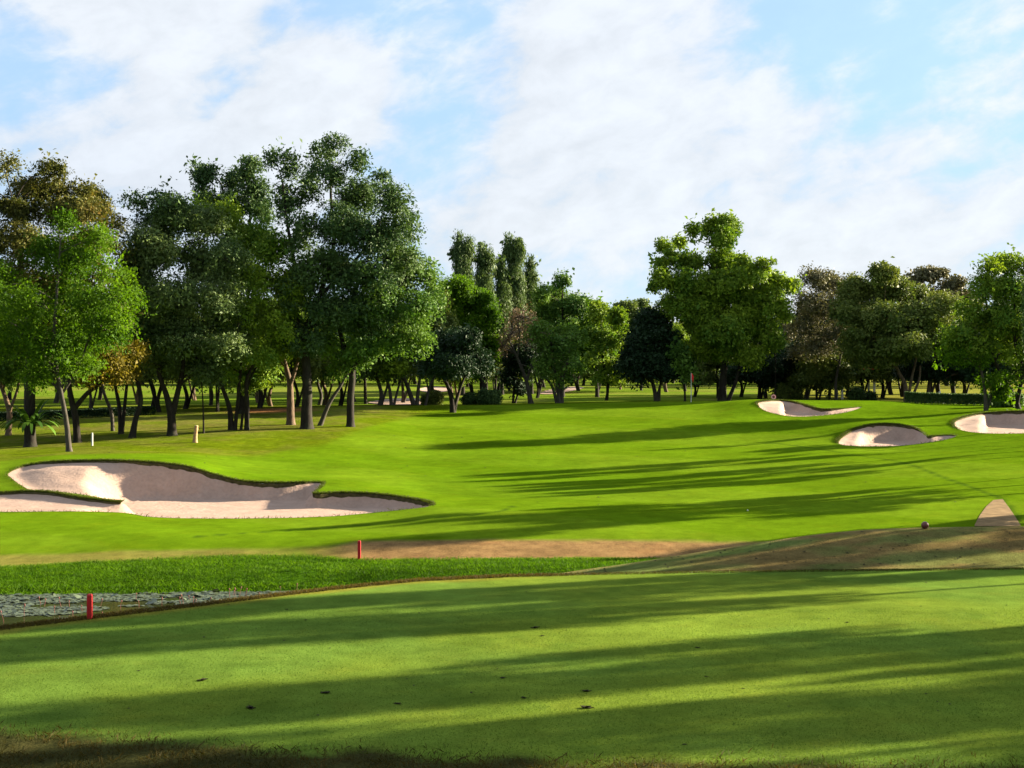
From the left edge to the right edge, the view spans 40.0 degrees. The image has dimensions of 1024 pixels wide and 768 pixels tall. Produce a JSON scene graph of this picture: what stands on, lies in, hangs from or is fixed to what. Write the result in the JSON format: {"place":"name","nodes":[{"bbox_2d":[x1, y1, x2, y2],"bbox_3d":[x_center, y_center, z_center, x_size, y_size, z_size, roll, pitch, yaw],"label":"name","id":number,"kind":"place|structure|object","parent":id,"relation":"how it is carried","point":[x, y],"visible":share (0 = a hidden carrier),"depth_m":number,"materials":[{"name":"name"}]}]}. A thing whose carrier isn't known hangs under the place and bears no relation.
{"place":"outdoors","nodes":[
{"label":"outdoors","id":0,"kind":"place"},
{"bbox_2d":[0,591,270,625],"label":"water","id":1,"kind":"structure","parent":0,"point":[113,606],"depth_m":40.44,"materials":[{"name":"liquid"}]},
{"bbox_2d":[0,589,291,618],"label":"lily pads","id":2,"kind":"object","parent":1,"relation":"on","point":[12,605],"visible":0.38,"depth_m":41.61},
{"bbox_2d":[0,720,1021,767],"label":"rough grass","id":3,"kind":"structure","parent":0,"point":[139,743],"depth_m":16.80,"materials":[{"name":"plant"}]},
{"bbox_2d":[0,377,1023,767],"bbox_3d":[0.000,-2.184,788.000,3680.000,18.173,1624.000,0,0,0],"label":"ground","id":4,"kind":"structure","parent":0,"point":[704,479],"depth_m":31.11,"materials":[{"name":"plant"}]},
{"bbox_2d":[0,293,59,435],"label":"broadleaf tree","id":5,"kind":"object","parent":4,"relation":"on","point":[6,371],"visible":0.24,"depth_m":91.77,"materials":[{"name":"green plant"}]},
{"bbox_2d":[52,318,76,402],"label":"grove tree","id":6,"kind":"object","parent":4,"relation":"on","point":[56,398],"depth_m":139.81,"materials":[{"name":"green plant"}]},
{"bbox_2d":[0,148,147,446],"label":"feathery tree","id":7,"kind":"object","parent":4,"relation":"on","point":[89,203],"visible":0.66,"depth_m":84.02,"materials":[{"name":"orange plant"}]},
{"bbox_2d":[0,399,62,434],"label":"nest fern","id":8,"kind":"object","parent":7,"relation":"attached to","point":[35,418],"visible":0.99,"depth_m":83.47,"materials":[{"name":"green plant"}]},
{"bbox_2d":[0,406,155,420],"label":"hedge","id":9,"kind":"object","parent":4,"relation":"on","point":[131,410],"visible":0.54,"depth_m":104.65,"materials":[{"name":"green plant"}]},
{"bbox_2d":[0,203,157,451],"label":"broadleaf tree","id":10,"kind":"object","parent":4,"relation":"on","point":[60,342],"visible":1,"depth_m":78.61,"materials":[{"name":"green plant"}]},
{"bbox_2d":[51,355,116,408],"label":"grove tree","id":11,"kind":"object","parent":4,"relation":"on","point":[91,403],"visible":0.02,"depth_m":121.74,"materials":[{"name":"green plant"}]},
{"bbox_2d":[87,594,92,618],"bbox_3d":[-8.086,4.386,26.930,0.095,0.728,0.095,0,0,0],"label":"red stake","id":12,"kind":"object","parent":4,"relation":"on","point":[90,605],"visible":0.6,"depth_m":26.88,"materials":[{"name":"paint"}]},
{"bbox_2d":[74,324,114,430],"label":"slender tree","id":13,"kind":"object","parent":4,"relation":"on","point":[110,410],"visible":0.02,"depth_m":93.89,"materials":[{"name":"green plant"}]},
{"bbox_2d":[46,316,152,442],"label":"forked tree","id":14,"kind":"object","parent":4,"relation":"on","point":[121,363],"visible":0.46,"depth_m":85.17,"materials":[{"name":"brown plant"}]},
{"bbox_2d":[98,261,158,433],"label":"twin trunk tree","id":15,"kind":"object","parent":4,"relation":"on","point":[121,419],"visible":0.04,"depth_m":91.86,"materials":[{"name":"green plant"}]},
{"bbox_2d":[129,374,156,404],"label":"grove tree","id":16,"kind":"object","parent":4,"relation":"on","point":[136,395],"depth_m":133.89,"materials":[{"name":"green plant"}]},
{"bbox_2d":[131,375,172,405],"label":"grove tree","id":17,"kind":"object","parent":4,"relation":"on","point":[154,391],"depth_m":123.83,"materials":[{"name":"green plant"}]},
{"bbox_2d":[112,175,195,437],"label":"crooked tree","id":18,"kind":"object","parent":4,"relation":"on","point":[141,202],"visible":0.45,"depth_m":88.88,"materials":[{"name":"green plant"}]},
{"bbox_2d":[130,340,187,411],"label":"grove tree","id":19,"kind":"object","parent":4,"relation":"on","point":[147,377],"visible":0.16,"depth_m":111.27,"materials":[{"name":"green plant"}]},
{"bbox_2d":[164,315,204,408],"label":"grove tree","id":20,"kind":"object","parent":4,"relation":"on","point":[187,402],"visible":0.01,"depth_m":117.87,"materials":[{"name":"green plant"}]},
{"bbox_2d":[122,193,264,435],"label":"broadleaf tree","id":21,"kind":"object","parent":4,"relation":"on","point":[214,264],"visible":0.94,"depth_m":88.21,"materials":[{"name":"green plant"}]},
{"bbox_2d":[192,425,197,442],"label":"wooden post","id":22,"kind":"object","parent":4,"relation":"on","point":[195,438],"visible":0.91,"depth_m":85.22,"materials":[{"name":"beige wood"}]},
{"bbox_2d":[177,349,229,432],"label":"sapling","id":23,"kind":"object","parent":4,"relation":"on","point":[189,362],"visible":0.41,"depth_m":90.92,"materials":[{"name":"green plant"}]},
{"bbox_2d":[190,319,220,405],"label":"grove tree","id":24,"kind":"object","parent":4,"relation":"on","point":[211,395],"visible":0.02,"depth_m":128.01,"materials":[{"name":"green plant"}]},
{"bbox_2d":[189,359,236,411],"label":"grove tree","id":25,"kind":"object","parent":4,"relation":"on","point":[217,390],"visible":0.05,"depth_m":110.68,"materials":[{"name":"green plant"}]},
{"bbox_2d":[0,460,430,518],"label":"sand bunker","id":26,"kind":"object","parent":4,"relation":"on","point":[158,490],"visible":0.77,"depth_m":64.08,"materials":[{"name":"sand"}]},
{"bbox_2d":[179,153,281,413],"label":"broadleaf tree","id":27,"kind":"object","parent":4,"relation":"on","point":[257,202],"visible":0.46,"depth_m":107.39,"materials":[{"name":"green plant"}]},
{"bbox_2d":[182,190,314,429],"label":"multi trunk tree","id":28,"kind":"object","parent":4,"relation":"on","point":[265,243],"visible":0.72,"depth_m":92.01,"materials":[{"name":"green plant"}]},
{"bbox_2d":[209,298,296,407],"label":"grove tree","id":29,"kind":"object","parent":4,"relation":"on","point":[261,400],"visible":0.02,"depth_m":115.87,"materials":[{"name":"green plant"}]},
{"bbox_2d":[218,335,288,414],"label":"grove tree","id":30,"kind":"object","parent":4,"relation":"on","point":[259,378],"visible":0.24,"depth_m":104.97,"materials":[{"name":"green plant"}]},
{"bbox_2d":[262,364,300,405],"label":"grove tree","id":31,"kind":"object","parent":4,"relation":"on","point":[268,400],"visible":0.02,"depth_m":123.81,"materials":[{"name":"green plant"}]},
{"bbox_2d":[257,298,319,424],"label":"tan trunk tree","id":32,"kind":"object","parent":4,"relation":"on","point":[290,418],"visible":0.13,"depth_m":96.75,"materials":[{"name":"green plant"}]},
{"bbox_2d":[275,319,334,406],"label":"grove tree","id":33,"kind":"object","parent":4,"relation":"on","point":[318,366],"visible":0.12,"depth_m":117.27,"materials":[{"name":"green plant"}]},
{"bbox_2d":[296,375,333,404],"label":"grove tree","id":34,"kind":"object","parent":4,"relation":"on","point":[319,386],"visible":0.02,"depth_m":129.88,"materials":[{"name":"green plant"}]},
{"bbox_2d":[300,313,341,404],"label":"grove tree","id":35,"kind":"object","parent":4,"relation":"on","point":[326,397],"visible":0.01,"depth_m":127.85,"materials":[{"name":"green plant"}]},
{"bbox_2d":[0,553,669,594],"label":"grass","id":36,"kind":"structure","parent":4,"relation":"on","point":[268,562],"depth_m":44.87,"materials":[{"name":"plant"}]},
{"bbox_2d":[317,327,357,405],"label":"grove tree","id":37,"kind":"object","parent":4,"relation":"on","point":[342,397],"visible":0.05,"depth_m":121.87,"materials":[{"name":"green plant"}]},
{"bbox_2d":[261,131,427,428],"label":"tallest tree","id":38,"kind":"object","parent":4,"relation":"on","point":[337,271],"visible":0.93,"depth_m":92.60,"materials":[{"name":"green plant"}]},
{"bbox_2d":[317,341,375,425],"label":"leaning tree","id":39,"kind":"object","parent":4,"relation":"on","point":[342,365],"visible":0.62,"depth_m":96.20,"materials":[{"name":"green plant"}]},
{"bbox_2d":[355,374,373,403],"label":"grove tree","id":40,"kind":"object","parent":4,"relation":"on","point":[365,392],"visible":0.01,"depth_m":133.92,"materials":[{"name":"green plant"}]},
{"bbox_2d":[335,317,416,404],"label":"grove tree","id":41,"kind":"object","parent":4,"relation":"on","point":[381,395],"visible":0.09,"depth_m":118.96,"materials":[{"name":"green plant"}]},
{"bbox_2d":[314,242,454,426],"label":"broadleaf tree","id":42,"kind":"object","parent":4,"relation":"on","point":[416,306],"visible":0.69,"depth_m":94.95,"materials":[{"name":"green plant"}]},
{"bbox_2d":[367,342,413,404],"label":"slender tree","id":43,"kind":"object","parent":4,"relation":"on","point":[384,371],"visible":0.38,"depth_m":118.66,"materials":[{"name":"green plant"}]},
{"bbox_2d":[368,398,422,404],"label":"distant bunker","id":44,"kind":"object","parent":4,"relation":"on","point":[399,402],"visible":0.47,"depth_m":140.55},
{"bbox_2d":[376,366,428,401],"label":"grove tree","id":45,"kind":"object","parent":4,"relation":"on","point":[404,396],"visible":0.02,"depth_m":139.69,"materials":[{"name":"green plant"}]},
{"bbox_2d":[387,287,459,404],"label":"broadleaf tree","id":46,"kind":"object","parent":4,"relation":"on","point":[451,317],"visible":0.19,"depth_m":120.57,"materials":[{"name":"green plant"}]},
{"bbox_2d":[419,389,444,404],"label":"wild bush","id":47,"kind":"object","parent":4,"relation":"on","point":[435,397],"visible":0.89,"depth_m":125.57,"materials":[{"name":"green plant"}]},
{"bbox_2d":[420,387,446,391],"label":"distant bunker","id":48,"kind":"object","parent":4,"relation":"on","point":[441,389],"visible":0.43,"depth_m":212.15},
{"bbox_2d":[407,323,498,412],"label":"round tree","id":49,"kind":"object","parent":4,"relation":"on","point":[458,353],"visible":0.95,"depth_m":110.28,"materials":[{"name":"green plant"}]},
{"bbox_2d":[433,375,473,399],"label":"grove tree","id":50,"kind":"object","parent":4,"relation":"on","point":[454,383],"visible":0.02,"depth_m":139.88,"materials":[{"name":"green plant"}]},
{"bbox_2d":[447,229,477,395],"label":"columnar tree","id":51,"kind":"object","parent":4,"relation":"on","point":[461,252],"visible":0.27,"depth_m":167.16,"materials":[{"name":"green plant"}]},
{"bbox_2d":[460,391,476,404],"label":"clipped bush","id":52,"kind":"object","parent":4,"relation":"on","point":[467,398],"visible":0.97,"depth_m":123.52,"materials":[{"name":"green plant"}]},
{"bbox_2d":[434,272,505,390],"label":"broadleaf tree","id":53,"kind":"object","parent":4,"relation":"on","point":[475,306],"visible":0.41,"depth_m":124.17,"materials":[{"name":"green plant"}]},
{"bbox_2d":[472,241,501,389],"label":"columnar tree","id":54,"kind":"object","parent":4,"relation":"on","point":[485,261],"visible":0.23,"depth_m":169.20,"materials":[{"name":"green plant"}]},
{"bbox_2d":[473,387,503,404],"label":"clipped bush","id":55,"kind":"object","parent":4,"relation":"on","point":[484,396],"visible":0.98,"depth_m":122.47,"materials":[{"name":"green plant"}]},
{"bbox_2d":[485,330,518,388],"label":"grove tree","id":56,"kind":"object","parent":4,"relation":"on","point":[495,375],"visible":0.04,"depth_m":149.51,"materials":[{"name":"green plant"}]},
{"bbox_2d":[492,252,513,394],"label":"columnar tree","id":57,"kind":"object","parent":4,"relation":"on","point":[503,288],"visible":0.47,"depth_m":171.26,"materials":[{"name":"green plant"}]},
{"bbox_2d":[0,567,1023,629],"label":"edge grass","id":58,"kind":"structure","parent":4,"relation":"on","point":[134,611],"depth_m":31.22,"materials":[{"name":"plant"}]},
{"bbox_2d":[0,399,1023,518],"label":"lip grass","id":59,"kind":"structure","parent":4,"relation":"on","point":[837,440],"depth_m":65.96,"materials":[{"name":"plant"}]},
{"bbox_2d":[499,231,528,384],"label":"columnar tree","id":60,"kind":"object","parent":4,"relation":"on","point":[514,251],"visible":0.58,"depth_m":172.98,"materials":[{"name":"green plant"}]},
{"bbox_2d":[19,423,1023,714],"bbox_3d":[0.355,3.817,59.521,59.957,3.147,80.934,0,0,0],"label":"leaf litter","id":61,"kind":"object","parent":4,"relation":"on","point":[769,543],"visible":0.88,"depth_m":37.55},
{"bbox_2d":[497,337,546,402],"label":"shrubby tree","id":62,"kind":"object","parent":4,"relation":"on","point":[510,372],"visible":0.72,"depth_m":129.30,"materials":[{"name":"green plant"}]},
{"bbox_2d":[493,302,555,403],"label":"bare tree","id":63,"kind":"object","parent":4,"relation":"on","point":[518,316],"visible":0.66,"depth_m":125.93,"materials":[{"name":"brown plant"}]},
{"bbox_2d":[521,253,541,393],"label":"columnar tree","id":64,"kind":"object","parent":4,"relation":"on","point":[532,278],"visible":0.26,"depth_m":175.47,"materials":[{"name":"green plant"}]},
{"bbox_2d":[512,326,560,397],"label":"grove tree","id":65,"kind":"object","parent":4,"relation":"on","point":[524,336],"visible":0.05,"depth_m":155.84,"materials":[{"name":"green plant"}]},
{"bbox_2d":[518,317,589,402],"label":"broadleaf tree","id":66,"kind":"object","parent":4,"relation":"on","point":[560,345],"visible":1,"depth_m":124.00,"materials":[{"name":"green plant"}]},
{"bbox_2d":[540,387,583,393],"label":"distant bunker","id":67,"kind":"object","parent":4,"relation":"on","point":[566,390],"visible":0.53,"depth_m":201.17},
{"bbox_2d":[529,267,598,396],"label":"broadleaf tree","id":68,"kind":"object","parent":4,"relation":"on","point":[550,298],"visible":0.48,"depth_m":160.34,"materials":[{"name":"green plant"}]},
{"bbox_2d":[567,317,593,390],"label":"grove tree","id":69,"kind":"object","parent":4,"relation":"on","point":[576,382],"visible":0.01,"depth_m":199.81,"materials":[{"name":"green plant"}]},
{"bbox_2d":[568,371,594,385],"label":"tree","id":70,"kind":"object","parent":4,"relation":"on","point":[588,374],"visible":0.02,"depth_m":259.75,"materials":[{"name":"green plant"}]},
{"bbox_2d":[563,291,620,396],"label":"broadleaf tree","id":71,"kind":"object","parent":4,"relation":"on","point":[582,324],"visible":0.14,"depth_m":156.54,"materials":[{"name":"green plant"}]},
{"bbox_2d":[577,298,631,400],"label":"slender tree","id":72,"kind":"object","parent":4,"relation":"on","point":[605,343],"visible":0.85,"depth_m":135.08,"materials":[{"name":"green plant"}]},
{"bbox_2d":[612,297,639,382],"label":"hazy tree","id":73,"kind":"object","parent":4,"relation":"on","point":[630,305],"visible":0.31,"depth_m":297.72,"materials":[{"name":"green plant"}]},
{"bbox_2d":[632,297,652,307],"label":"hazy tree","id":74,"kind":"object","parent":4,"relation":"on","point":[643,303],"visible":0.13,"depth_m":312.68,"materials":[{"name":"green plant"}]},
{"bbox_2d":[610,305,691,400],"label":"dense tree","id":75,"kind":"object","parent":4,"relation":"on","point":[643,358],"visible":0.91,"depth_m":128.56,"materials":[{"name":"green plant"}]},
{"bbox_2d":[662,320,690,391],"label":"grove tree","id":76,"kind":"object","parent":4,"relation":"on","point":[678,327],"visible":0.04,"depth_m":187.43,"materials":[{"name":"green plant"}]},
{"bbox_2d":[665,335,706,400],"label":"shrubby tree","id":77,"kind":"object","parent":4,"relation":"on","point":[684,367],"visible":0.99,"depth_m":126.61,"materials":[{"name":"green plant"}]},
{"bbox_2d":[673,337,713,396],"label":"wood edge tree","id":78,"kind":"object","parent":4,"relation":"on","point":[695,389],"visible":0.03,"depth_m":157.81,"materials":[{"name":"green plant"}]},
{"bbox_2d":[694,355,727,398],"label":"wood edge tree","id":79,"kind":"object","parent":4,"relation":"on","point":[710,378],"visible":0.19,"depth_m":149.73,"materials":[{"name":"green plant"}]},
{"bbox_2d":[646,207,806,400],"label":"broadleaf tree","id":80,"kind":"object","parent":4,"relation":"on","point":[725,304],"visible":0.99,"depth_m":126.60,"materials":[{"name":"green plant"}]},
{"bbox_2d":[736,341,752,396],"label":"wood edge tree","id":81,"kind":"object","parent":4,"relation":"on","point":[742,390],"depth_m":159.81,"materials":[{"name":"green plant"}]},
{"bbox_2d":[718,340,814,398],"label":"dense tree","id":82,"kind":"object","parent":4,"relation":"on","point":[764,378],"visible":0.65,"depth_m":138.12,"materials":[{"name":"green plant"}]},
{"bbox_2d":[771,383,805,399],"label":"wild bush","id":83,"kind":"object","parent":4,"relation":"on","point":[784,391],"visible":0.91,"depth_m":135.55,"materials":[{"name":"green plant"}]},
{"bbox_2d":[772,302,834,399],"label":"wood edge tree","id":84,"kind":"object","parent":4,"relation":"on","point":[807,394],"visible":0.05,"depth_m":145.72,"materials":[{"name":"green plant"}]},
{"bbox_2d":[758,400,860,416],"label":"sand bunker","id":85,"kind":"object","parent":4,"relation":"on","point":[789,408],"visible":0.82,"depth_m":108.05,"materials":[{"name":"sand"}]},
{"bbox_2d":[781,350,856,399],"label":"shrubby tree","id":86,"kind":"object","parent":4,"relation":"on","point":[819,374],"visible":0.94,"depth_m":135.21,"materials":[{"name":"green plant"}]},
{"bbox_2d":[782,264,857,399],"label":"tree","id":87,"kind":"object","parent":4,"relation":"on","point":[822,283],"visible":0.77,"depth_m":132.46,"materials":[{"name":"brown plant"}]},
{"bbox_2d":[837,368,878,398],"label":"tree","id":88,"kind":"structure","parent":4,"relation":"on","point":[874,387],"depth_m":148.70,"materials":[{"name":"green plant"}]},
{"bbox_2d":[830,306,889,390],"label":"wood edge tree","id":89,"kind":"object","parent":4,"relation":"on","point":[874,375],"visible":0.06,"depth_m":148.27,"materials":[{"name":"green plant"}]},
{"bbox_2d":[846,386,877,400],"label":"wild bush","id":90,"kind":"object","parent":4,"relation":"on","point":[857,393],"visible":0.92,"depth_m":133.53,"materials":[{"name":"green plant"}]},
{"bbox_2d":[859,364,900,398],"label":"wood edge tree","id":91,"kind":"object","parent":4,"relation":"on","point":[888,377],"visible":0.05,"depth_m":150.86,"materials":[{"name":"green plant"}]},
{"bbox_2d":[828,256,964,402],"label":"broadleaf tree","id":92,"kind":"object","parent":4,"relation":"on","point":[884,331],"visible":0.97,"depth_m":124.97,"materials":[{"name":"green plant"}]},
{"bbox_2d":[839,423,954,445],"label":"sand bunker","id":93,"kind":"object","parent":4,"relation":"on","point":[886,435],"visible":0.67,"depth_m":89.63,"materials":[{"name":"sand"}]},
{"bbox_2d":[892,310,920,396],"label":"wood edge tree","id":94,"kind":"object","parent":4,"relation":"on","point":[901,391],"visible":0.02,"depth_m":160.06,"materials":[{"name":"green plant"}]},
{"bbox_2d":[903,264,987,391],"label":"broadleaf tree","id":95,"kind":"object","parent":4,"relation":"on","point":[930,274],"visible":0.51,"depth_m":150.81,"materials":[{"name":"green plant"}]},
{"bbox_2d":[891,351,1009,392],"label":"dense tree","id":96,"kind":"object","parent":4,"relation":"on","point":[929,373],"visible":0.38,"depth_m":129.31,"materials":[{"name":"green plant"}]},
{"bbox_2d":[941,318,971,393],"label":"wood edge tree","id":97,"kind":"object","parent":4,"relation":"on","point":[965,390],"visible":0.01,"depth_m":153.80,"materials":[{"name":"green plant"}]},
{"bbox_2d":[904,391,1023,405],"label":"hedge","id":98,"kind":"object","parent":4,"relation":"on","point":[941,398],"visible":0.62,"depth_m":115.68,"materials":[{"name":"green plant"}]},
{"bbox_2d":[932,331,1023,410],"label":"slender tree","id":99,"kind":"object","parent":4,"relation":"on","point":[996,384],"visible":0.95,"depth_m":102.45,"materials":[{"name":"green plant"}]},
{"bbox_2d":[933,243,1023,408],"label":"broadleaf tree","id":100,"kind":"object","parent":4,"relation":"on","point":[1001,325],"visible":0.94,"depth_m":103.03,"materials":[{"name":"green plant"}]},
{"bbox_2d":[955,411,1023,433],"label":"sand bunker","id":101,"kind":"object","parent":4,"relation":"on","point":[1007,422],"visible":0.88,"depth_m":95.50,"materials":[{"name":"sand"}]},
{"bbox_2d":[972,299,1019,379],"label":"wood edge tree","id":102,"kind":"object","parent":4,"relation":"on","point":[1009,367],"visible":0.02,"depth_m":143.44,"materials":[{"name":"green plant"}]},
{"bbox_2d":[988,391,1023,406],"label":"clipped bush","id":103,"kind":"object","parent":4,"relation":"on","point":[1001,404],"visible":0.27,"depth_m":108.38,"materials":[{"name":"green plant"}]},
{"bbox_2d":[1019,276,1023,352],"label":"shade tree","id":104,"kind":"object","parent":4,"relation":"on","point":[1022,306],"visible":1,"depth_m":86.40,"materials":[{"name":"green plant"}]},
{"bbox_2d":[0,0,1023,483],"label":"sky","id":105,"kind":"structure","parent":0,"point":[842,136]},
{"bbox_2d":[975,499,1020,525],"bbox_3d":[18.959,4.941,54.203,1.563,0.422,7.674,0,0,23],"label":"sand bunker","id":106,"kind":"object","parent":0,"point":[998,512],"depth_m":53.01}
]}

